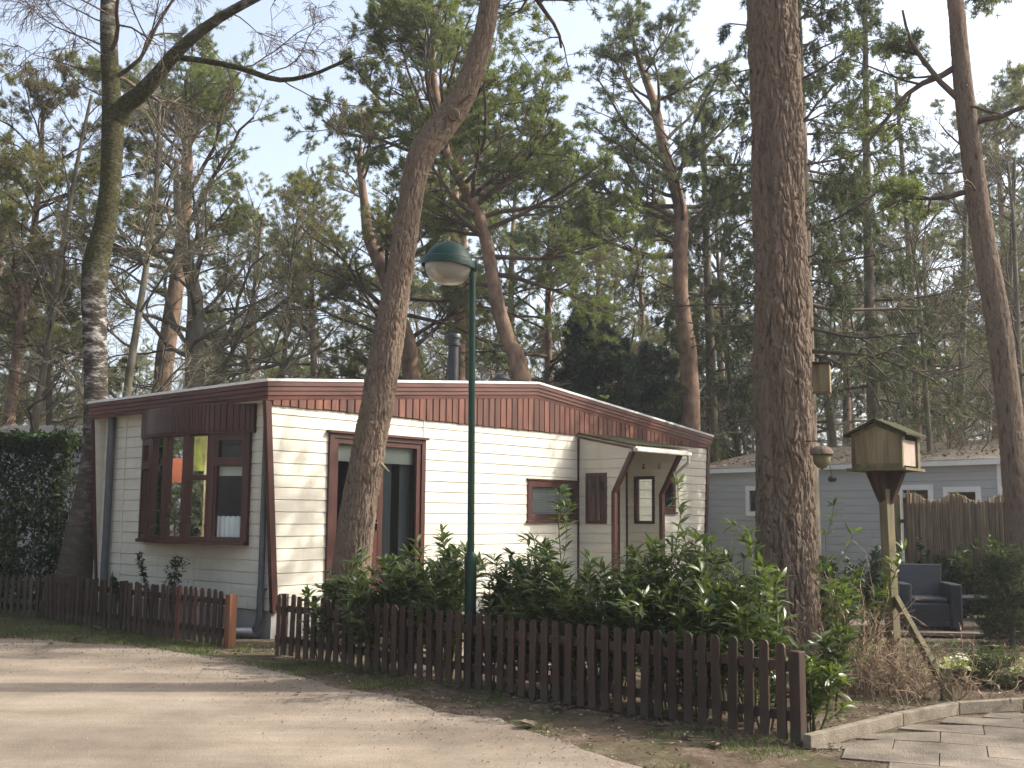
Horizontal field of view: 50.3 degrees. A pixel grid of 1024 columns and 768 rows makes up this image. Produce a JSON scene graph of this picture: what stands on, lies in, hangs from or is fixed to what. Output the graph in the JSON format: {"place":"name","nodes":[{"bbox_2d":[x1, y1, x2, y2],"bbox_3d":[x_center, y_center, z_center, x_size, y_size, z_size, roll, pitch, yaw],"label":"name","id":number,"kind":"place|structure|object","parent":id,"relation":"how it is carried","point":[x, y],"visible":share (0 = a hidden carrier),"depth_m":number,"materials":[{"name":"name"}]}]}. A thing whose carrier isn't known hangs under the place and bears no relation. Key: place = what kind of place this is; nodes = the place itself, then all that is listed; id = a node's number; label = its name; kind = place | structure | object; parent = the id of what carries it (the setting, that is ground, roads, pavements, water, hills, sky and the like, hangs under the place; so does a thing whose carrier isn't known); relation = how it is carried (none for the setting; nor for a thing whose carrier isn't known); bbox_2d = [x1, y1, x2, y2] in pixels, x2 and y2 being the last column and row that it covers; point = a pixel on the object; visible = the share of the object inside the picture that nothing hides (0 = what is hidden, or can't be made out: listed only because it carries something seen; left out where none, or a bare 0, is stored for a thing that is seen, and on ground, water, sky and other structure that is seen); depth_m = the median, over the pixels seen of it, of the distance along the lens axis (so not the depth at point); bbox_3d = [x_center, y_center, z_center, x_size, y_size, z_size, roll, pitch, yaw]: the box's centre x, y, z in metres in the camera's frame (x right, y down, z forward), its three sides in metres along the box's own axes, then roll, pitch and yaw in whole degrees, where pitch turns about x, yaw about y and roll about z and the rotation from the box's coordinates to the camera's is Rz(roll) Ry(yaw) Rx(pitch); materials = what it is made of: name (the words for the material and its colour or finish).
{"place":"outdoors","nodes":[
{"label":"outdoors","id":0,"kind":"place"},
{"bbox_2d":[0,636,653,767],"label":"road","id":1,"kind":"structure","parent":0,"point":[106,741],"depth_m":8.20,"materials":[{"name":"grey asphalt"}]},
{"bbox_2d":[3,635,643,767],"bbox_3d":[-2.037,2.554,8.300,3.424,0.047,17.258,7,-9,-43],"label":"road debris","id":2,"kind":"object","parent":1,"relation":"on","point":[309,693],"visible":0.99,"depth_m":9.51,"materials":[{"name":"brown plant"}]},
{"bbox_2d":[0,589,1023,767],"bbox_3d":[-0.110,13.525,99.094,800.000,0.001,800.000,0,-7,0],"label":"ground","id":3,"kind":"structure","parent":0,"point":[634,730],"depth_m":8.71,"materials":[{"name":"soil"}]},
{"bbox_2d":[0,574,45,618],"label":"picket fence","id":4,"kind":"object","parent":3,"relation":"on","point":[24,601],"visible":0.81,"depth_m":16.29,"materials":[{"name":"brown wood"}]},
{"bbox_2d":[0,427,93,609],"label":"laurel hedge","id":5,"kind":"object","parent":3,"relation":"on","point":[23,444],"visible":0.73,"depth_m":17.87,"materials":[{"name":"green plant"}]},
{"bbox_2d":[0,425,94,588],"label":"shed","id":6,"kind":"structure","parent":3,"relation":"on","point":[45,428],"depth_m":22.57,"materials":[{"name":"blue"}]},
{"bbox_2d":[0,139,138,425],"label":"pine tree","id":7,"kind":"object","parent":3,"relation":"on","point":[16,190],"visible":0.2,"depth_m":33.98,"materials":[{"name":"green plant"}]},
{"bbox_2d":[4,244,139,425],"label":"pine tree","id":8,"kind":"object","parent":3,"relation":"on","point":[69,350],"visible":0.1,"depth_m":50.70,"materials":[{"name":"green plant"}]},
{"bbox_2d":[0,180,151,425],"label":"bare tree","id":9,"kind":"object","parent":3,"relation":"on","point":[49,417],"visible":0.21,"depth_m":27.27,"materials":[{"name":"brown plant"}]},
{"bbox_2d":[0,61,158,482],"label":"bare tree","id":10,"kind":"object","parent":3,"relation":"on","point":[40,396],"visible":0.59,"depth_m":23.19,"materials":[{"name":"plant"}]},
{"bbox_2d":[0,49,179,425],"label":"pine tree","id":11,"kind":"object","parent":3,"relation":"on","point":[8,213],"visible":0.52,"depth_m":26.54,"materials":[{"name":"green plant"}]},
{"bbox_2d":[13,53,258,402],"bbox_3d":[-7.233,-1.238,22.157,4.618,11.092,4.288,-2,-7,22],"label":"bare tree","id":12,"kind":"object","parent":3,"relation":"on","point":[140,307],"visible":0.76,"depth_m":21.84,"materials":[{"name":"plant"}]},
{"bbox_2d":[45,574,236,648],"bbox_3d":[-5.017,2.950,14.330,4.682,0.731,0.154,-6,-9,42],"label":"picket fence","id":13,"kind":"object","parent":3,"relation":"on","point":[174,624],"visible":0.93,"depth_m":13.97,"materials":[{"name":"brown paint"}]},
{"bbox_2d":[21,5,289,394],"bbox_3d":[-8.789,-2.258,27.137,6.350,14.144,5.632,0,-7,0],"label":"pine tree","id":14,"kind":"object","parent":3,"relation":"on","point":[198,83],"visible":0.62,"depth_m":27.19,"materials":[{"name":"green plant"}]},
{"bbox_2d":[0,0,423,614],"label":"birch tree","id":15,"kind":"object","parent":3,"relation":"on","point":[76,550],"visible":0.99,"depth_m":17.82,"materials":[{"name":"plant"}]},
{"bbox_2d":[59,159,371,387],"bbox_3d":[-6.515,-0.352,24.406,6.550,9.751,5.759,0,-7,0],"label":"pine tree","id":16,"kind":"object","parent":3,"relation":"on","point":[195,337],"visible":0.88,"depth_m":24.36,"materials":[{"name":"green plant"}]},
{"bbox_2d":[148,167,326,384],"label":"pine tree","id":17,"kind":"object","parent":3,"relation":"on","point":[239,183],"visible":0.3,"depth_m":39.83,"materials":[{"name":"green plant"}]},
{"bbox_2d":[219,175,368,378],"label":"bare tree","id":18,"kind":"object","parent":3,"relation":"on","point":[295,231],"visible":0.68,"depth_m":29.99,"materials":[{"name":"brown plant"}]},
{"bbox_2d":[179,139,447,384],"bbox_3d":[-6.842,-1.207,36.116,7.489,14.361,7.031,5,-8,-34],"label":"pine tree","id":19,"kind":"object","parent":3,"relation":"on","point":[306,186],"visible":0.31,"depth_m":35.93,"materials":[{"name":"green plant"}]},
{"bbox_2d":[298,549,378,663],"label":"laurel bush","id":20,"kind":"object","parent":3,"relation":"on","point":[361,576],"visible":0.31,"depth_m":11.59,"materials":[{"name":"green plant"}]},
{"bbox_2d":[294,205,442,378],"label":"pine tree","id":21,"kind":"object","parent":3,"relation":"on","point":[417,294],"visible":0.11,"depth_m":46.23,"materials":[{"name":"green plant"}]},
{"bbox_2d":[336,546,422,669],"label":"laurel bush","id":22,"kind":"object","parent":3,"relation":"on","point":[359,599],"visible":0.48,"depth_m":11.01,"materials":[{"name":"green plant"}]},
{"bbox_2d":[364,534,437,666],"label":"laurel bush","id":23,"kind":"object","parent":3,"relation":"on","point":[396,592],"visible":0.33,"depth_m":11.09,"materials":[{"name":"green plant"}]},
{"bbox_2d":[88,378,713,638],"bbox_3d":[-0.819,1.948,18.850,5.660,3.770,11.279,-5,-9,40],"label":"chalet","id":24,"kind":"object","parent":3,"relation":"on","point":[251,475],"visible":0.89,"depth_m":16.06,"materials":[{"name":"beige wood"}]},
{"bbox_2d":[138,438,150,538],"bbox_3d":[-5.210,1.484,15.587,0.609,1.440,0.287,-5,-9,40],"label":"window","id":25,"kind":"structure","parent":24,"relation":"in","point":[146,444],"depth_m":15.71,"materials":[{"name":"brown wood"}]},
{"bbox_2d":[146,436,165,539],"bbox_3d":[-4.902,1.432,15.139,0.526,1.440,0.172,-5,-9,40],"label":"window","id":26,"kind":"structure","parent":24,"relation":"in","point":[155,500],"depth_m":15.21,"materials":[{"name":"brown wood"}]},
{"bbox_2d":[160,434,186,540],"bbox_3d":[-4.553,1.393,14.788,0.520,1.440,0.088,-5,-9,40],"label":"window","id":27,"kind":"structure","parent":24,"relation":"in","point":[175,454],"depth_m":14.82,"materials":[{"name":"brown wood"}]},
{"bbox_2d":[181,433,211,540],"bbox_3d":[-4.166,1.363,14.512,0.476,1.440,0.257,-1,-7,9],"label":"window","id":28,"kind":"structure","parent":24,"relation":"in","point":[197,447],"depth_m":14.52,"materials":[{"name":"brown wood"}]},
{"bbox_2d":[207,433,252,541],"bbox_3d":[-3.702,1.343,14.317,0.580,1.440,0.096,-2,-7,16],"label":"window","id":29,"kind":"structure","parent":24,"relation":"in","point":[246,440],"depth_m":14.29,"materials":[{"name":"brown wood"}]},
{"bbox_2d":[324,430,428,596],"bbox_3d":[-1.955,1.830,15.271,0.335,2.250,1.875,-5,-9,40],"label":"french door","id":30,"kind":"structure","parent":24,"relation":"in","point":[399,449],"depth_m":15.65,"materials":[{"name":"brown wood"}]},
{"bbox_2d":[526,478,579,522],"bbox_3d":[0.667,1.958,18.230,0.150,0.717,1.410,-5,-9,40],"label":"window","id":31,"kind":"structure","parent":24,"relation":"in","point":[531,485],"depth_m":18.16,"materials":[{"name":"brown wood"}]},
{"bbox_2d":[585,473,606,523],"bbox_3d":[1.453,1.940,18.505,0.440,0.860,0.105,-5,-9,40],"label":"window","id":32,"kind":"structure","parent":24,"relation":"in","point":[588,476],"depth_m":18.53,"materials":[{"name":"brown wood"}]},
{"bbox_2d":[279,93,529,379],"bbox_3d":[-3.104,-1.679,30.440,6.963,13.889,5.337,2,-7,-10],"label":"pine tree","id":33,"kind":"object","parent":3,"relation":"on","point":[362,281],"visible":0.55,"depth_m":30.62,"materials":[{"name":"green plant"}]},
{"bbox_2d":[0,608,813,767],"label":"grass","id":34,"kind":"structure","parent":3,"relation":"on","point":[154,641],"depth_m":11.52,"materials":[{"name":"green plant"}]},
{"bbox_2d":[375,524,485,660],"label":"laurel bush","id":35,"kind":"object","parent":3,"relation":"on","point":[402,569],"visible":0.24,"depth_m":10.99,"materials":[{"name":"green plant"}]},
{"bbox_2d":[380,52,503,380],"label":"pine tree","id":36,"kind":"object","parent":3,"relation":"on","point":[494,219],"visible":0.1,"depth_m":34.03,"materials":[{"name":"green plant"}]},
{"bbox_2d":[405,531,487,678],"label":"laurel bush","id":37,"kind":"object","parent":3,"relation":"on","point":[449,580],"visible":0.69,"depth_m":10.49,"materials":[{"name":"green plant"}]},
{"bbox_2d":[421,241,476,682],"bbox_3d":[-0.645,0.731,10.558,0.539,4.306,0.539,6,-9,-40],"label":"street lamp","id":38,"kind":"object","parent":3,"relation":"on","point":[450,263],"visible":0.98,"depth_m":10.58,"materials":[{"name":"green metal"}]},
{"bbox_2d":[408,282,494,380],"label":"bare tree","id":39,"kind":"object","parent":3,"relation":"on","point":[433,361],"visible":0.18,"depth_m":41.03,"materials":[{"name":"brown plant"}]},
{"bbox_2d":[316,0,603,650],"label":"pine tree","id":40,"kind":"object","parent":3,"relation":"on","point":[358,510],"visible":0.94,"depth_m":13.49,"materials":[{"name":"brown plant"}]},
{"bbox_2d":[283,0,666,389],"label":"pine tree","id":41,"kind":"object","parent":3,"relation":"on","point":[411,20],"visible":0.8,"depth_m":24.52,"materials":[{"name":"green plant"}]},
{"bbox_2d":[410,129,610,380],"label":"pine tree","id":42,"kind":"object","parent":3,"relation":"on","point":[532,361],"visible":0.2,"depth_m":38.44,"materials":[{"name":"green plant"}]},
{"bbox_2d":[459,537,562,684],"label":"laurel bush","id":43,"kind":"object","parent":3,"relation":"on","point":[493,612],"visible":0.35,"depth_m":10.21,"materials":[{"name":"green plant"}]},
{"bbox_2d":[476,530,547,684],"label":"laurel bush","id":44,"kind":"object","parent":3,"relation":"on","point":[515,565],"visible":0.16,"depth_m":10.36,"materials":[{"name":"green plant"}]},
{"bbox_2d":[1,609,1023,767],"bbox_3d":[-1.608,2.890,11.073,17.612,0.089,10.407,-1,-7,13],"label":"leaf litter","id":45,"kind":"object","parent":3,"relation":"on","point":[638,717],"visible":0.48,"depth_m":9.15,"materials":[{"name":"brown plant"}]},
{"bbox_2d":[439,113,623,385],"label":"pine tree","id":46,"kind":"object","parent":3,"relation":"on","point":[542,270],"visible":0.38,"depth_m":31.26,"materials":[{"name":"green plant"}]},
{"bbox_2d":[485,537,586,694],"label":"laurel bush","id":47,"kind":"object","parent":3,"relation":"on","point":[523,609],"visible":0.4,"depth_m":9.71,"materials":[{"name":"green plant"}]},
{"bbox_2d":[275,593,806,746],"bbox_3d":[-0.282,2.443,9.896,6.534,0.752,0.154,-6,-10,44],"label":"picket fence","id":48,"kind":"object","parent":3,"relation":"on","point":[561,680],"visible":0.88,"depth_m":9.07,"materials":[{"name":"brown paint"}]},
{"bbox_2d":[501,484,611,692],"bbox_3d":[0.382,1.867,9.992,1.092,1.878,1.235,6,-9,-40],"label":"laurel bush","id":49,"kind":"object","parent":3,"relation":"on","point":[561,505],"visible":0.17,"depth_m":9.76,"materials":[{"name":"green plant"}]},
{"bbox_2d":[481,221,635,387],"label":"bare tree","id":50,"kind":"object","parent":3,"relation":"on","point":[594,262],"visible":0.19,"depth_m":34.02,"materials":[{"name":"brown plant"}]},
{"bbox_2d":[526,547,674,702],"bbox_3d":[0.734,2.070,9.378,1.293,1.333,0.981,0,-7,0],"label":"laurel bush","id":51,"kind":"object","parent":3,"relation":"on","point":[586,609],"visible":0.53,"depth_m":9.34,"materials":[{"name":"green plant"}]},
{"bbox_2d":[532,305,678,422],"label":"fir tree","id":52,"kind":"object","parent":3,"relation":"on","point":[583,376],"visible":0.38,"depth_m":26.76,"materials":[{"name":"green plant"}]},
{"bbox_2d":[585,554,648,699],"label":"laurel bush","id":53,"kind":"object","parent":3,"relation":"on","point":[624,679],"visible":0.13,"depth_m":9.51,"materials":[{"name":"green plant"}]},
{"bbox_2d":[522,186,716,410],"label":"pine tree","id":54,"kind":"object","parent":3,"relation":"on","point":[622,320],"visible":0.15,"depth_m":42.09,"materials":[{"name":"green plant"}]},
{"bbox_2d":[583,471,711,709],"bbox_3d":[1.136,1.706,9.106,1.314,1.998,0.982,6,-9,-40],"label":"laurel bush","id":55,"kind":"object","parent":3,"relation":"on","point":[634,589],"visible":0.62,"depth_m":9.03,"materials":[{"name":"green plant"}]},
{"bbox_2d":[561,0,751,430],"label":"pine tree","id":56,"kind":"object","parent":3,"relation":"on","point":[629,31],"visible":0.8,"depth_m":26.68,"materials":[{"name":"green plant"}]},
{"bbox_2d":[572,192,744,425],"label":"pine tree","id":57,"kind":"object","parent":3,"relation":"on","point":[661,267],"visible":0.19,"depth_m":38.39,"materials":[{"name":"green plant"}]},
{"bbox_2d":[602,339,722,460],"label":"fir tree","id":58,"kind":"object","parent":3,"relation":"on","point":[653,392],"visible":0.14,"depth_m":29.93,"materials":[{"name":"green plant"}]},
{"bbox_2d":[597,525,734,707],"bbox_3d":[1.287,1.956,9.219,1.085,1.532,1.106,-3,-8,27],"label":"laurel bush","id":59,"kind":"object","parent":3,"relation":"on","point":[654,557],"visible":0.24,"depth_m":9.02,"materials":[{"name":"green plant"}]},
{"bbox_2d":[619,558,752,719],"bbox_3d":[1.328,2.035,8.829,1.149,1.280,0.957,-5,-9,39],"label":"laurel bush","id":60,"kind":"object","parent":3,"relation":"on","point":[680,625],"visible":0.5,"depth_m":8.60,"materials":[{"name":"green plant"}]},
{"bbox_2d":[622,161,755,458],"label":"pine tree","id":61,"kind":"object","parent":3,"relation":"on","point":[690,303],"visible":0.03,"depth_m":44.72,"materials":[{"name":"green plant"}]},
{"bbox_2d":[628,99,755,463],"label":"spruce tree","id":62,"kind":"object","parent":3,"relation":"on","point":[708,360],"visible":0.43,"depth_m":27.65,"materials":[{"name":"green plant"}]},
{"bbox_2d":[665,534,776,714],"bbox_3d":[1.713,1.960,8.937,1.000,1.460,1.027,0,-7,0],"label":"laurel bush","id":63,"kind":"object","parent":3,"relation":"on","point":[726,557],"visible":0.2,"depth_m":8.83,"materials":[{"name":"green plant"}]},
{"bbox_2d":[652,173,814,458],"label":"bare tree","id":64,"kind":"object","parent":3,"relation":"on","point":[737,435],"visible":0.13,"depth_m":28.95,"materials":[{"name":"brown plant"}]},
{"bbox_2d":[693,518,797,721],"bbox_3d":[1.820,1.865,8.679,0.824,1.589,1.136,0,-7,0],"label":"laurel bush","id":65,"kind":"object","parent":3,"relation":"on","point":[729,611],"visible":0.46,"depth_m":8.54,"materials":[{"name":"green plant"}]},
{"bbox_2d":[708,571,814,730],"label":"laurel bush","id":66,"kind":"object","parent":3,"relation":"on","point":[775,604],"visible":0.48,"depth_m":8.16,"materials":[{"name":"green plant"}]},
{"bbox_2d":[742,0,835,696],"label":"pine tree","id":67,"kind":"object","parent":3,"relation":"on","point":[785,502],"visible":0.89,"depth_m":10.49,"materials":[{"name":"brown plant"}]},
{"bbox_2d":[649,0,990,590],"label":"spruce tree","id":68,"kind":"object","parent":3,"relation":"on","point":[812,84],"visible":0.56,"depth_m":20.77,"materials":[{"name":"green plant"}]},
{"bbox_2d":[702,174,942,453],"bbox_3d":[8.462,-0.306,28.081,5.063,10.931,6.886,28,-28,-75],"label":"bare tree","id":69,"kind":"object","parent":3,"relation":"on","point":[831,427],"visible":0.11,"depth_m":27.85,"materials":[{"name":"brown plant"}]},
{"bbox_2d":[786,653,860,732],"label":"laurel bush","id":70,"kind":"object","parent":3,"relation":"on","point":[816,697],"visible":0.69,"depth_m":7.95,"materials":[{"name":"green plant"}]},
{"bbox_2d":[807,630,858,710],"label":"laurel bush","id":71,"kind":"object","parent":3,"relation":"on","point":[824,642],"visible":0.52,"depth_m":8.93,"materials":[{"name":"green plant"}]},
{"bbox_2d":[749,158,921,446],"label":"pine tree","id":72,"kind":"object","parent":3,"relation":"on","point":[845,330],"visible":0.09,"depth_m":42.33,"materials":[{"name":"green plant"}]},
{"bbox_2d":[818,555,870,630],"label":"garden shrub","id":73,"kind":"object","parent":3,"relation":"on","point":[823,558],"visible":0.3,"depth_m":15.20,"materials":[{"name":"green plant"}]},
{"bbox_2d":[807,497,885,691],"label":"laurel bush","id":74,"kind":"object","parent":3,"relation":"on","point":[842,591],"visible":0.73,"depth_m":10.00,"materials":[{"name":"green plant"}]},
{"bbox_2d":[707,439,1002,598],"bbox_3d":[8.651,2.945,24.222,5.800,3.230,7.678,6,-9,-38],"label":"grey chalet","id":75,"kind":"object","parent":3,"relation":"on","point":[973,476],"visible":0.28,"depth_m":22.20,"materials":[{"name":"blue"}]},
{"bbox_2d":[788,537,931,692],"bbox_3d":[3.079,2.100,10.095,1.753,1.447,1.220,0,-7,0],"label":"bare bush","id":76,"kind":"object","parent":3,"relation":"on","point":[874,630],"visible":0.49,"depth_m":9.97,"materials":[{"name":"brown plant"}]},
{"bbox_2d":[746,0,980,598],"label":"spruce tree","id":77,"kind":"object","parent":3,"relation":"on","point":[870,317],"visible":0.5,"depth_m":22.33,"materials":[{"name":"green plant"}]},
{"bbox_2d":[821,540,910,683],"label":"laurel bush","id":78,"kind":"object","parent":3,"relation":"on","point":[883,574],"visible":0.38,"depth_m":10.48,"materials":[{"name":"green plant"}]},
{"bbox_2d":[839,537,908,617],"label":"garden shrub","id":79,"kind":"object","parent":3,"relation":"on","point":[876,566],"visible":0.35,"depth_m":16.42,"materials":[{"name":"green plant"}]},
{"bbox_2d":[843,418,952,700],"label":"bird house","id":80,"kind":"structure","parent":3,"relation":"on","point":[885,456],"depth_m":10.63,"materials":[{"name":"brown wood"}]},
{"bbox_2d":[814,142,992,441],"bbox_3d":[11.634,-0.858,30.796,4.932,12.756,5.311,3,-7,-23],"label":"bare tree","id":81,"kind":"object","parent":3,"relation":"on","point":[919,257],"visible":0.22,"depth_m":30.80,"materials":[{"name":"brown plant"}]},
{"bbox_2d":[803,697,1023,749],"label":"kerb","id":82,"kind":"structure","parent":3,"relation":"on","point":[855,730],"depth_m":8.34,"materials":[{"name":"concrete"}]},
{"bbox_2d":[838,79,989,446],"bbox_3d":[9.272,-1.239,25.487,2.294,12.153,4.168,7,-10,-44],"label":"spruce tree","id":83,"kind":"object","parent":3,"relation":"on","point":[901,140],"visible":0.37,"depth_m":25.40,"materials":[{"name":"green plant"}]},
{"bbox_2d":[831,201,997,458],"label":"bare tree","id":84,"kind":"object","parent":3,"relation":"on","point":[929,445],"visible":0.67,"depth_m":22.05,"materials":[{"name":"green plant"}]},
{"bbox_2d":[807,604,1023,708],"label":"dry shrub","id":85,"kind":"object","parent":3,"relation":"on","point":[903,684],"visible":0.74,"depth_m":9.64,"materials":[{"name":"brown plant"}]},
{"bbox_2d":[824,0,1023,645],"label":"pine tree","id":86,"kind":"object","parent":3,"relation":"on","point":[1003,364],"visible":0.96,"depth_m":14.75,"materials":[{"name":"brown plant"}]},
{"bbox_2d":[838,616,1009,636],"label":"deck","id":87,"kind":"structure","parent":3,"relation":"on","point":[968,630],"depth_m":14.74,"materials":[{"name":"wood"}]},
{"bbox_2d":[897,564,962,629],"bbox_3d":[5.709,2.925,15.073,0.800,0.840,0.738,0,-7,8],"label":"garden chair","id":88,"kind":"object","parent":87,"relation":"on","point":[941,606],"visible":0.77,"depth_m":14.76,"materials":[{"name":"grey plastic"}]},
{"bbox_2d":[834,204,1023,441],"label":"pine tree","id":89,"kind":"object","parent":3,"relation":"on","point":[940,255],"visible":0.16,"depth_m":40.35,"materials":[{"name":"green plant"}]},
{"bbox_2d":[851,118,1023,443],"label":"bare tree","id":90,"kind":"object","parent":3,"relation":"on","point":[1009,272],"visible":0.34,"depth_m":24.11,"materials":[{"name":"brown plant"}]},
{"bbox_2d":[852,90,1023,441],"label":"bare tree","id":91,"kind":"object","parent":3,"relation":"on","point":[963,350],"visible":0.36,"depth_m":26.76,"materials":[{"name":"brown plant"}]},
{"bbox_2d":[894,492,1009,617],"bbox_3d":[6.992,2.729,17.098,1.847,2.126,0.130,-3,-8,27],"label":"wooden fence","id":92,"kind":"object","parent":3,"relation":"on","point":[944,525],"visible":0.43,"depth_m":17.15,"materials":[{"name":"brown wood"}]},
{"bbox_2d":[901,140,1023,448],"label":"bare tree","id":93,"kind":"object","parent":3,"relation":"on","point":[1015,310],"visible":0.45,"depth_m":22.83,"materials":[{"name":"brown plant"}]},
{"bbox_2d":[904,63,1023,355],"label":"pine tree","id":94,"kind":"object","parent":3,"relation":"on","point":[1003,85],"visible":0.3,"depth_m":34.91,"materials":[{"name":"green plant"}]},
{"bbox_2d":[921,534,1008,618],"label":"garden shrub","id":95,"kind":"object","parent":3,"relation":"on","point":[962,582],"visible":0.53,"depth_m":16.57,"materials":[{"name":"green plant"}]},
{"bbox_2d":[940,58,1023,431],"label":"pine tree","id":96,"kind":"object","parent":3,"relation":"on","point":[1019,94],"visible":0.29,"depth_m":30.69,"materials":[{"name":"green plant"}]},
{"bbox_2d":[952,641,1023,693],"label":"shrub","id":97,"kind":"object","parent":3,"relation":"on","point":[982,664],"visible":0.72,"depth_m":10.22,"materials":[{"name":"green plant"}]},
{"bbox_2d":[968,540,1023,649],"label":"conifer","id":98,"kind":"object","parent":3,"relation":"on","point":[1006,581],"visible":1,"depth_m":13.27,"materials":[{"name":"green plant"}]},
{"bbox_2d":[0,0,1023,454],"label":"sky","id":99,"kind":"structure","parent":0,"point":[991,41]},
{"bbox_2d":[813,711,1023,767],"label":"paving","id":100,"kind":"structure","parent":0,"point":[920,751],"depth_m":7.55,"materials":[{"name":"concrete"}]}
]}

